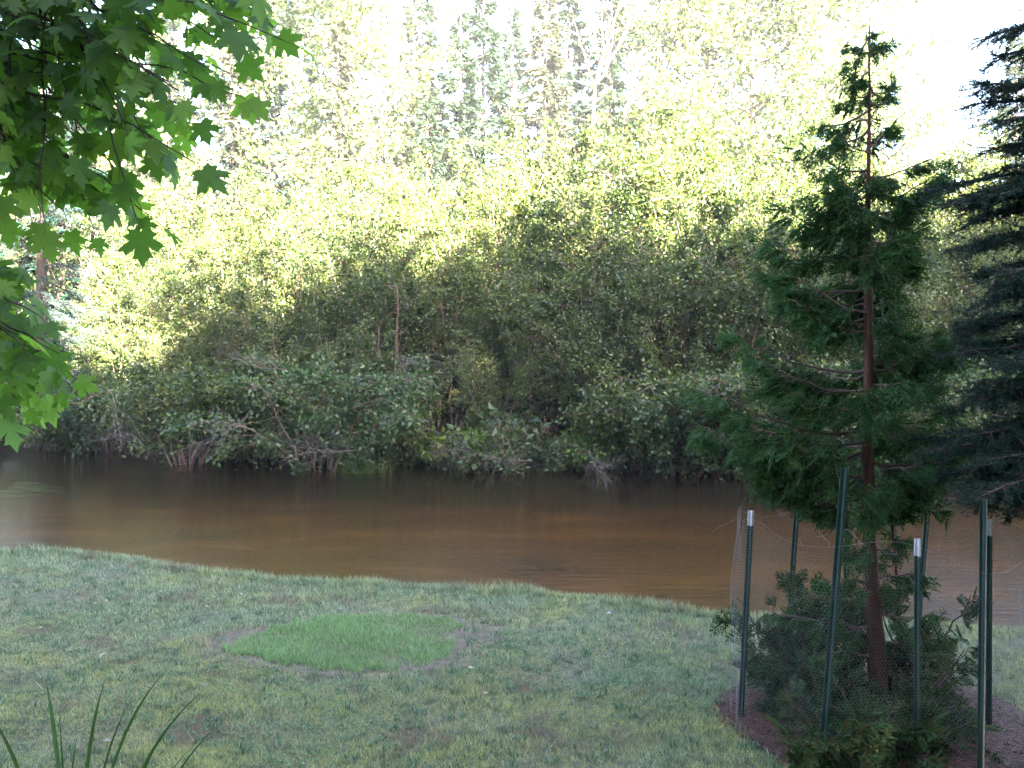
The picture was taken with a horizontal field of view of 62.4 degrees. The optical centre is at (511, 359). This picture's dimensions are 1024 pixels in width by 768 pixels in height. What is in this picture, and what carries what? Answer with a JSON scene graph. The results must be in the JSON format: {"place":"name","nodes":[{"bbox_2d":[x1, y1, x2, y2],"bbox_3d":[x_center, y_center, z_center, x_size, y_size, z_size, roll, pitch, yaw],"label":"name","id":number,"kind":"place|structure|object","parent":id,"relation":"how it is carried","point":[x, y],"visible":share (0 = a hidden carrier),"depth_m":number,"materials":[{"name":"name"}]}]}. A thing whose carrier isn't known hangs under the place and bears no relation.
{"place":"outdoors","nodes":[
{"label":"outdoors","id":0,"kind":"place"},
{"bbox_2d":[0,366,1020,465],"bbox_3d":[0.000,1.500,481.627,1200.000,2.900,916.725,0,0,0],"label":"bank","id":1,"kind":"structure","parent":0,"point":[457,421],"depth_m":27.77,"materials":[{"name":"brown soil"}]},
{"bbox_2d":[0,86,113,445],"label":"spruce","id":2,"kind":"object","parent":1,"relation":"on","point":[41,294],"visible":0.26,"depth_m":28.25,"materials":[{"name":"green plant"}]},
{"bbox_2d":[0,17,121,369],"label":"conifer","id":3,"kind":"object","parent":1,"relation":"on","point":[62,229],"visible":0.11,"depth_m":39.27,"materials":[{"name":"green plant"}]},
{"bbox_2d":[0,176,178,371],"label":"alder","id":4,"kind":"object","parent":1,"relation":"on","point":[85,226],"visible":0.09,"depth_m":38.44,"materials":[{"name":"green plant"}]},
{"bbox_2d":[57,297,161,383],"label":"alder","id":5,"kind":"object","parent":1,"relation":"on","point":[91,357],"visible":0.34,"depth_m":28.74,"materials":[{"name":"green plant"}]},
{"bbox_2d":[0,0,229,243],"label":"broadleaf tree","id":6,"kind":"object","parent":1,"relation":"on","point":[130,166],"visible":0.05,"depth_m":49.41,"materials":[{"name":"green plant"}]},
{"bbox_2d":[72,267,195,372],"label":"alder","id":7,"kind":"object","parent":1,"relation":"on","point":[109,308],"visible":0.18,"depth_m":30.40,"materials":[{"name":"green plant"}]},
{"bbox_2d":[79,282,210,387],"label":"alder","id":8,"kind":"object","parent":1,"relation":"on","point":[105,355],"visible":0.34,"depth_m":29.04,"materials":[{"name":"green plant"}]},
{"bbox_2d":[56,180,267,361],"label":"alder","id":9,"kind":"object","parent":1,"relation":"on","point":[95,293],"visible":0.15,"depth_m":32.82,"materials":[{"name":"green plant"}]},
{"bbox_2d":[96,226,251,366],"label":"alder","id":10,"kind":"object","parent":1,"relation":"on","point":[113,262],"visible":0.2,"depth_m":30.52,"materials":[{"name":"green plant"}]},
{"bbox_2d":[101,157,267,308],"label":"alder","id":11,"kind":"object","parent":1,"relation":"on","point":[149,195],"visible":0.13,"depth_m":36.19,"materials":[{"name":"green plant"}]},
{"bbox_2d":[139,307,253,398],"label":"alder","id":12,"kind":"object","parent":1,"relation":"on","point":[206,338],"visible":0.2,"depth_m":27.62,"materials":[{"name":"green plant"}]},
{"bbox_2d":[136,254,302,373],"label":"alder","id":13,"kind":"object","parent":1,"relation":"on","point":[179,289],"visible":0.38,"depth_m":27.50,"materials":[{"name":"green plant"}]},
{"bbox_2d":[194,49,263,257],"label":"conifer","id":14,"kind":"object","parent":1,"relation":"on","point":[222,115],"visible":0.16,"depth_m":43.52,"materials":[{"name":"green plant"}]},
{"bbox_2d":[148,214,335,361],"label":"alder","id":15,"kind":"object","parent":1,"relation":"on","point":[224,279],"visible":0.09,"depth_m":32.37,"materials":[{"name":"green plant"}]},
{"bbox_2d":[163,200,323,378],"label":"alder","id":16,"kind":"object","parent":1,"relation":"on","point":[242,226],"visible":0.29,"depth_m":29.29,"materials":[{"name":"green plant"}]},
{"bbox_2d":[228,0,308,247],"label":"conifer","id":17,"kind":"object","parent":1,"relation":"on","point":[278,104],"visible":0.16,"depth_m":45.61,"materials":[{"name":"green plant"}]},
{"bbox_2d":[155,0,390,238],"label":"broadleaf tree","id":18,"kind":"object","parent":1,"relation":"on","point":[315,96],"visible":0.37,"depth_m":46.48,"materials":[{"name":"green plant"}]},
{"bbox_2d":[221,241,359,393],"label":"alder","id":19,"kind":"object","parent":1,"relation":"on","point":[303,301],"visible":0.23,"depth_m":28.80,"materials":[{"name":"green plant"}]},
{"bbox_2d":[213,232,377,394],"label":"alder","id":20,"kind":"object","parent":1,"relation":"on","point":[236,298],"visible":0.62,"depth_m":26.22,"materials":[{"name":"green plant"}]},
{"bbox_2d":[219,128,417,263],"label":"alder","id":21,"kind":"object","parent":1,"relation":"on","point":[293,173],"visible":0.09,"depth_m":39.70,"materials":[{"name":"green plant"}]},
{"bbox_2d":[230,164,418,346],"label":"alder","id":22,"kind":"object","parent":1,"relation":"on","point":[269,208],"visible":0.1,"depth_m":33.69,"materials":[{"name":"green plant"}]},
{"bbox_2d":[196,0,464,221],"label":"broadleaf tree","id":23,"kind":"object","parent":1,"relation":"on","point":[358,43],"visible":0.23,"depth_m":52.29,"materials":[{"name":"green plant"}]},
{"bbox_2d":[305,13,369,235],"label":"conifer","id":24,"kind":"object","parent":1,"relation":"on","point":[344,72],"visible":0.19,"depth_m":49.73,"materials":[{"name":"green plant"}]},
{"bbox_2d":[240,152,450,367],"bbox_3d":[-6.285,-2.386,31.543,7.988,9.512,6.242,0,0,-8],"label":"alder","id":25,"kind":"object","parent":1,"relation":"on","point":[342,238],"visible":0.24,"depth_m":29.89,"materials":[{"name":"green plant"}]},
{"bbox_2d":[292,263,416,402],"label":"alder","id":26,"kind":"object","parent":1,"relation":"on","point":[356,287],"visible":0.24,"depth_m":26.03,"materials":[{"name":"green plant"}]},
{"bbox_2d":[270,387,456,470],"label":"overhanging shrub","id":27,"kind":"object","parent":1,"relation":"on","point":[425,417],"visible":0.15,"depth_m":23.91,"materials":[{"name":"green plant"}]},
{"bbox_2d":[293,129,457,272],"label":"alder","id":28,"kind":"object","parent":1,"relation":"on","point":[423,190],"visible":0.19,"depth_m":39.96,"materials":[{"name":"green plant"}]},
{"bbox_2d":[306,226,471,372],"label":"alder","id":29,"kind":"object","parent":1,"relation":"on","point":[369,267],"visible":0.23,"depth_m":27.75,"materials":[{"name":"green plant"}]},
{"bbox_2d":[288,0,494,222],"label":"broadleaf tree","id":30,"kind":"object","parent":1,"relation":"on","point":[373,116],"visible":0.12,"depth_m":58.94,"materials":[{"name":"green plant"}]},
{"bbox_2d":[339,277,455,421],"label":"alder","id":31,"kind":"object","parent":1,"relation":"on","point":[368,357],"visible":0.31,"depth_m":25.88,"materials":[{"name":"green plant"}]},
{"bbox_2d":[383,0,455,198],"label":"conifer","id":32,"kind":"object","parent":1,"relation":"on","point":[429,17],"visible":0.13,"depth_m":61.54,"materials":[{"name":"green plant"}]},
{"bbox_2d":[361,241,489,431],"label":"alder","id":33,"kind":"object","parent":1,"relation":"on","point":[412,284],"visible":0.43,"depth_m":26.79,"materials":[{"name":"green plant"}]},
{"bbox_2d":[406,87,449,224],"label":"conifer","id":34,"kind":"object","parent":1,"relation":"on","point":[428,140],"visible":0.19,"depth_m":47.84,"materials":[{"name":"green plant"}]},
{"bbox_2d":[352,181,524,413],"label":"alder","id":35,"kind":"object","parent":1,"relation":"on","point":[470,227],"visible":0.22,"depth_m":28.94,"materials":[{"name":"green plant"}]},
{"bbox_2d":[429,11,492,241],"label":"conifer","id":36,"kind":"object","parent":1,"relation":"on","point":[471,127],"visible":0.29,"depth_m":51.70,"materials":[{"name":"green plant"}]},
{"bbox_2d":[405,244,543,430],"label":"alder","id":37,"kind":"object","parent":1,"relation":"on","point":[441,294],"visible":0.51,"depth_m":26.89,"materials":[{"name":"green plant"}]},
{"bbox_2d":[441,0,522,228],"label":"conifer","id":38,"kind":"object","parent":1,"relation":"on","point":[492,55],"visible":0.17,"depth_m":54.44,"materials":[{"name":"green plant"}]},
{"bbox_2d":[362,156,606,415],"bbox_3d":[-0.585,-2.439,30.653,8.450,9.740,6.891,0,0,21],"label":"alder","id":39,"kind":"object","parent":1,"relation":"on","point":[433,219],"visible":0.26,"depth_m":29.55,"materials":[{"name":"green plant"}]},
{"bbox_2d":[443,328,539,435],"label":"alder","id":40,"kind":"object","parent":1,"relation":"on","point":[490,395],"visible":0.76,"depth_m":24.26,"materials":[{"name":"green plant"}]},
{"bbox_2d":[442,166,555,365],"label":"alder","id":41,"kind":"object","parent":1,"relation":"on","point":[482,194],"visible":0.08,"depth_m":33.17,"materials":[{"name":"green plant"}]},
{"bbox_2d":[445,400,567,492],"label":"sapling","id":42,"kind":"object","parent":1,"relation":"on","point":[531,420],"visible":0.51,"depth_m":23.39,"materials":[{"name":"green plant"}]},
{"bbox_2d":[485,6,541,215],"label":"conifer","id":43,"kind":"object","parent":1,"relation":"on","point":[515,44],"visible":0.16,"depth_m":63.89,"materials":[{"name":"green plant"}]},
{"bbox_2d":[454,239,633,434],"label":"alder","id":44,"kind":"object","parent":1,"relation":"on","point":[474,282],"visible":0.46,"depth_m":25.18,"materials":[{"name":"green plant"}]},
{"bbox_2d":[479,247,619,429],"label":"alder","id":45,"kind":"object","parent":1,"relation":"on","point":[528,287],"visible":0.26,"depth_m":26.35,"materials":[{"name":"green plant"}]},
{"bbox_2d":[518,0,581,223],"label":"conifer","id":46,"kind":"object","parent":1,"relation":"on","point":[551,107],"visible":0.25,"depth_m":55.57,"materials":[{"name":"green plant"}]},
{"bbox_2d":[440,106,669,241],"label":"alder","id":47,"kind":"object","parent":1,"relation":"on","point":[531,163],"visible":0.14,"depth_m":38.36,"materials":[{"name":"green plant"}]},
{"bbox_2d":[534,0,602,184],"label":"conifer","id":48,"kind":"object","parent":1,"relation":"on","point":[566,15],"visible":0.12,"depth_m":59.59,"materials":[{"name":"green plant"}]},
{"bbox_2d":[485,91,695,266],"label":"alder","id":49,"kind":"object","parent":1,"relation":"on","point":[587,141],"visible":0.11,"depth_m":37.74,"materials":[{"name":"green plant"}]},
{"bbox_2d":[497,156,710,387],"bbox_3d":[2.827,-1.789,28.336,7.352,8.475,5.996,0,0,-42],"label":"alder","id":50,"kind":"object","parent":1,"relation":"on","point":[554,212],"visible":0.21,"depth_m":26.33,"materials":[{"name":"green plant"}]},
{"bbox_2d":[577,0,643,187],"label":"conifer","id":51,"kind":"object","parent":1,"relation":"on","point":[613,73],"visible":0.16,"depth_m":57.80,"materials":[{"name":"green plant"}]},
{"bbox_2d":[475,107,753,324],"bbox_3d":[3.884,-4.114,33.884,10.570,12.183,8.620,0,0,25],"label":"alder","id":52,"kind":"object","parent":1,"relation":"on","point":[584,162],"visible":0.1,"depth_m":33.74,"materials":[{"name":"green plant"}]},
{"bbox_2d":[516,236,718,450],"bbox_3d":[2.708,-0.192,23.742,4.757,6.409,4.753,0,0,44],"label":"alder","id":53,"kind":"object","parent":1,"relation":"on","point":[582,361],"visible":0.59,"depth_m":23.42,"materials":[{"name":"green plant"}]},
{"bbox_2d":[498,123,751,340],"bbox_3d":[3.723,-2.996,30.093,7.822,10.538,7.816,0,0,31],"label":"alder","id":54,"kind":"object","parent":1,"relation":"on","point":[545,198],"visible":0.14,"depth_m":29.33,"materials":[{"name":"green plant"}]},
{"bbox_2d":[497,81,763,239],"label":"alder","id":55,"kind":"object","parent":1,"relation":"on","point":[665,118],"visible":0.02,"depth_m":36.74,"materials":[{"name":"green plant"}]},
{"bbox_2d":[533,207,735,378],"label":"alder","id":56,"kind":"object","parent":1,"relation":"on","point":[694,263],"visible":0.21,"depth_m":25.21,"materials":[{"name":"green plant"}]},
{"bbox_2d":[588,110,753,326],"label":"alder","id":57,"kind":"object","parent":1,"relation":"on","point":[702,166],"visible":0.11,"depth_m":27.84,"materials":[{"name":"green plant"}]},
{"bbox_2d":[587,220,761,390],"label":"alder","id":58,"kind":"object","parent":1,"relation":"on","point":[705,335],"visible":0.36,"depth_m":24.01,"materials":[{"name":"green plant"}]},
{"bbox_2d":[564,0,806,186],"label":"broadleaf tree","id":59,"kind":"object","parent":1,"relation":"on","point":[664,18],"visible":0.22,"depth_m":56.72,"materials":[{"name":"green plant"}]},
{"bbox_2d":[614,298,756,438],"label":"alder","id":60,"kind":"object","parent":1,"relation":"on","point":[649,352],"visible":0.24,"depth_m":23.45,"materials":[{"name":"green plant"}]},
{"bbox_2d":[589,0,805,207],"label":"broadleaf tree","id":61,"kind":"object","parent":1,"relation":"on","point":[730,18],"visible":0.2,"depth_m":55.98,"materials":[{"name":"green plant"}]},
{"bbox_2d":[611,176,802,369],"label":"alder","id":62,"kind":"object","parent":1,"relation":"on","point":[737,248],"visible":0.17,"depth_m":26.19,"materials":[{"name":"green plant"}]},
{"bbox_2d":[610,95,825,352],"bbox_3d":[8.137,-2.949,29.507,9.168,10.917,7.164,0,0,-30],"label":"alder","id":63,"kind":"object","parent":1,"relation":"on","point":[719,211],"visible":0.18,"depth_m":27.35,"materials":[{"name":"green plant"}]},
{"bbox_2d":[609,117,833,252],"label":"alder","id":64,"kind":"object","parent":1,"relation":"on","point":[753,175],"visible":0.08,"depth_m":32.96,"materials":[{"name":"green plant"}]},
{"bbox_2d":[612,218,833,377],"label":"alder","id":65,"kind":"object","parent":1,"relation":"on","point":[779,334],"visible":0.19,"depth_m":23.71,"materials":[{"name":"green plant"}]},
{"bbox_2d":[641,0,905,193],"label":"broadleaf tree","id":66,"kind":"object","parent":1,"relation":"on","point":[750,100],"visible":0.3,"depth_m":54.08,"materials":[{"name":"green plant"}]},
{"bbox_2d":[719,0,950,179],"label":"broadleaf tree","id":67,"kind":"object","parent":1,"relation":"on","point":[817,5],"visible":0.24,"depth_m":55.67,"materials":[{"name":"green plant"}]},
{"bbox_2d":[741,238,951,374],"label":"alder","id":68,"kind":"object","parent":1,"relation":"on","point":[925,289],"visible":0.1,"depth_m":23.46,"materials":[{"name":"green plant"}]},
{"bbox_2d":[813,0,964,223],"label":"broadleaf tree","id":69,"kind":"object","parent":1,"relation":"on","point":[887,121],"visible":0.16,"depth_m":59.36,"materials":[{"name":"green plant"}]},
{"bbox_2d":[787,148,1023,351],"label":"alder","id":70,"kind":"object","parent":1,"relation":"on","point":[997,229],"visible":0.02,"depth_m":26.34,"materials":[{"name":"green plant"}]},
{"bbox_2d":[900,246,1023,390],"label":"alder","id":71,"kind":"object","parent":1,"relation":"on","point":[952,301],"visible":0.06,"depth_m":24.34,"materials":[{"name":"green plant"}]},
{"bbox_2d":[0,444,1023,628],"bbox_3d":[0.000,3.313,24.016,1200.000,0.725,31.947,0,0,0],"label":"stream bed","id":72,"kind":"object","parent":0,"point":[711,599],"visible":0.44,"depth_m":16.68,"materials":[{"name":"brown soil"}]},
{"bbox_2d":[39,363,168,470],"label":"overhanging shrub","id":73,"kind":"object","parent":72,"relation":"on","point":[74,412],"visible":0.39,"depth_m":26.32,"materials":[{"name":"green plant"}]},
{"bbox_2d":[69,350,310,477],"bbox_3d":[-8.804,1.700,24.593,6.249,4.069,6.970,0,0,22],"label":"overhanging shrub","id":74,"kind":"object","parent":72,"relation":"on","point":[142,377],"visible":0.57,"depth_m":23.48,"materials":[{"name":"green plant"}]},
{"bbox_2d":[143,374,327,476],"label":"overhanging shrub","id":75,"kind":"object","parent":72,"relation":"on","point":[177,403],"visible":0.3,"depth_m":23.89,"materials":[{"name":"green plant"}]},
{"bbox_2d":[155,344,476,485],"bbox_3d":[-4.693,1.513,23.450,6.993,3.957,7.575,0,0,6],"label":"overhanging shrub","id":76,"kind":"object","parent":72,"relation":"on","point":[392,388],"visible":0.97,"depth_m":22.20,"materials":[{"name":"green plant"}]},
{"bbox_2d":[302,315,403,469],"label":"alder","id":77,"kind":"object","parent":72,"relation":"on","point":[346,339],"visible":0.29,"depth_m":24.24,"materials":[{"name":"green plant"}]},
{"bbox_2d":[549,376,690,476],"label":"overhanging shrub","id":78,"kind":"object","parent":72,"relation":"on","point":[612,438],"visible":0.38,"depth_m":22.48,"materials":[{"name":"green plant"}]},
{"bbox_2d":[582,361,855,493],"bbox_3d":[5.131,1.865,22.301,6.123,3.701,6.651,0,0,-13],"label":"overhanging shrub","id":79,"kind":"object","parent":72,"relation":"on","point":[722,455],"visible":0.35,"depth_m":21.05,"materials":[{"name":"green plant"}]},
{"bbox_2d":[552,343,887,488],"bbox_3d":[5.840,1.513,21.861,7.575,3.957,6.993,0,0,42],"label":"overhanging shrub","id":80,"kind":"object","parent":72,"relation":"on","point":[653,383],"visible":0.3,"depth_m":21.45,"materials":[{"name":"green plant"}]},
{"bbox_2d":[0,542,1023,767],"bbox_3d":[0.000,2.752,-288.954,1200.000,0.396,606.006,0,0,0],"label":"lawn","id":81,"kind":"structure","parent":0,"point":[567,676],"depth_m":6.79,"materials":[{"name":"plant"}]},
{"bbox_2d":[0,670,239,767],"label":"iris plant","id":82,"kind":"object","parent":81,"relation":"on","point":[56,750],"visible":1,"depth_m":3.42,"materials":[{"name":"green plant"}]},
{"bbox_2d":[0,0,315,452],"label":"maple tree","id":83,"kind":"object","parent":81,"relation":"on","point":[93,70],"visible":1,"depth_m":2.46,"materials":[{"name":"green plant"}]},
{"bbox_2d":[181,614,509,679],"bbox_3d":[-1.549,2.588,7.768,3.081,0.042,1.818,0,0,0],"label":"soil ring","id":84,"kind":"object","parent":81,"relation":"on","point":[457,635],"visible":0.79,"depth_m":7.63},
{"bbox_2d":[221,610,461,672],"bbox_3d":[-1.546,2.564,7.837,2.172,0.107,1.708,0,0,0],"label":"fresh grass patch","id":85,"kind":"object","parent":84,"relation":"on","point":[322,624],"visible":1,"depth_m":7.72,"materials":[{"name":"green plant"}]},
{"bbox_2d":[0,600,893,767],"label":"clover","id":86,"kind":"object","parent":81,"relation":"on","point":[290,745],"visible":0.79,"depth_m":6.61,"materials":[{"name":"green plant"}]},
{"bbox_2d":[711,664,1023,767],"bbox_3d":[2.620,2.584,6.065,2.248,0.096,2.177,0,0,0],"label":"mulch bed","id":87,"kind":"object","parent":81,"relation":"on","point":[721,706],"visible":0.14,"depth_m":5.96,"materials":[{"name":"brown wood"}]},
{"bbox_2d":[709,571,861,699],"bbox_3d":[2.147,2.137,6.361,1.010,1.097,1.086,0,0,-18],"label":"cedar shrub","id":88,"kind":"object","parent":87,"relation":"on","point":[776,652],"visible":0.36,"depth_m":6.36,"materials":[{"name":"green plant"}]},
{"bbox_2d":[765,564,870,690],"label":"cedar shrub","id":89,"kind":"object","parent":87,"relation":"on","point":[792,580],"visible":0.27,"depth_m":6.51,"materials":[{"name":"green plant"}]},
{"bbox_2d":[751,614,912,736],"bbox_3d":[2.267,2.333,5.994,0.844,0.853,1.016,0,0,-29],"label":"cedar shrub","id":90,"kind":"object","parent":87,"relation":"on","point":[801,649],"visible":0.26,"depth_m":6.04,"materials":[{"name":"green plant"}]},
{"bbox_2d":[819,468,848,757],"bbox_3d":[2.011,1.690,5.291,0.095,2.025,0.045,4,0,0],"label":"fence post","id":91,"kind":"object","parent":87,"relation":"on","point":[836,573],"visible":0.88,"depth_m":5.30,"materials":[{"name":"green metal"}]},
{"bbox_2d":[761,673,907,767],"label":"cedar shrub","id":92,"kind":"object","parent":87,"relation":"on","point":[811,753],"visible":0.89,"depth_m":5.24,"materials":[{"name":"green plant"}]},
{"bbox_2d":[680,18,999,695],"bbox_3d":[2.372,0.081,6.339,2.267,5.150,1.462,0,0,0],"label":"cedar tree","id":93,"kind":"object","parent":87,"relation":"on","point":[818,317],"visible":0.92,"depth_m":6.16,"materials":[{"name":"green plant"}]},
{"bbox_2d":[713,498,1023,767],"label":"wire netting","id":94,"kind":"object","parent":87,"relation":"on","point":[739,534],"visible":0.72,"depth_m":5.46,"materials":[{"name":"grey metal"}]},
{"bbox_2d":[801,658,1011,767],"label":"cedar shrub","id":95,"kind":"object","parent":87,"relation":"on","point":[912,734],"visible":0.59,"depth_m":5.40,"materials":[{"name":"green plant"}]},
{"bbox_2d":[842,484,970,675],"bbox_3d":[2.839,1.735,6.304,0.790,1.730,0.889,0,0,0],"label":"shrub","id":96,"kind":"object","parent":87,"relation":"on","point":[894,599],"visible":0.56,"depth_m":6.11,"materials":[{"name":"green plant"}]},
{"bbox_2d":[841,587,978,704],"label":"cedar shrub","id":97,"kind":"object","parent":87,"relation":"on","point":[968,613],"visible":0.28,"depth_m":6.26,"materials":[{"name":"green plant"}]},
{"bbox_2d":[838,610,992,754],"bbox_3d":[2.741,2.287,5.996,0.992,0.942,0.987,0,0,-39],"label":"cedar shrub","id":98,"kind":"object","parent":87,"relation":"on","point":[908,682],"visible":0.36,"depth_m":5.89,"materials":[{"name":"green plant"}]},
{"bbox_2d":[977,499,987,767],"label":"fence post","id":99,"kind":"object","parent":87,"relation":"on","point":[981,613],"visible":1,"depth_m":5.19,"materials":[{"name":"green metal"}]},
{"bbox_2d":[906,8,1023,527],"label":"spruce","id":100,"kind":"object","parent":81,"relation":"on","point":[1009,485],"visible":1,"depth_m":5.50,"materials":[{"name":"green plant"}]},
{"bbox_2d":[0,446,1023,625],"bbox_3d":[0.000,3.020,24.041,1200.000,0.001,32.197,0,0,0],"label":"stream water","id":101,"kind":"structure","parent":0,"point":[114,461],"depth_m":17.41,"materials":[{"name":"brown liquid"}]},
{"bbox_2d":[0,0,1023,248],"label":"sky","id":102,"kind":"structure","parent":0,"point":[958,66],"materials":[{"name":"white"}]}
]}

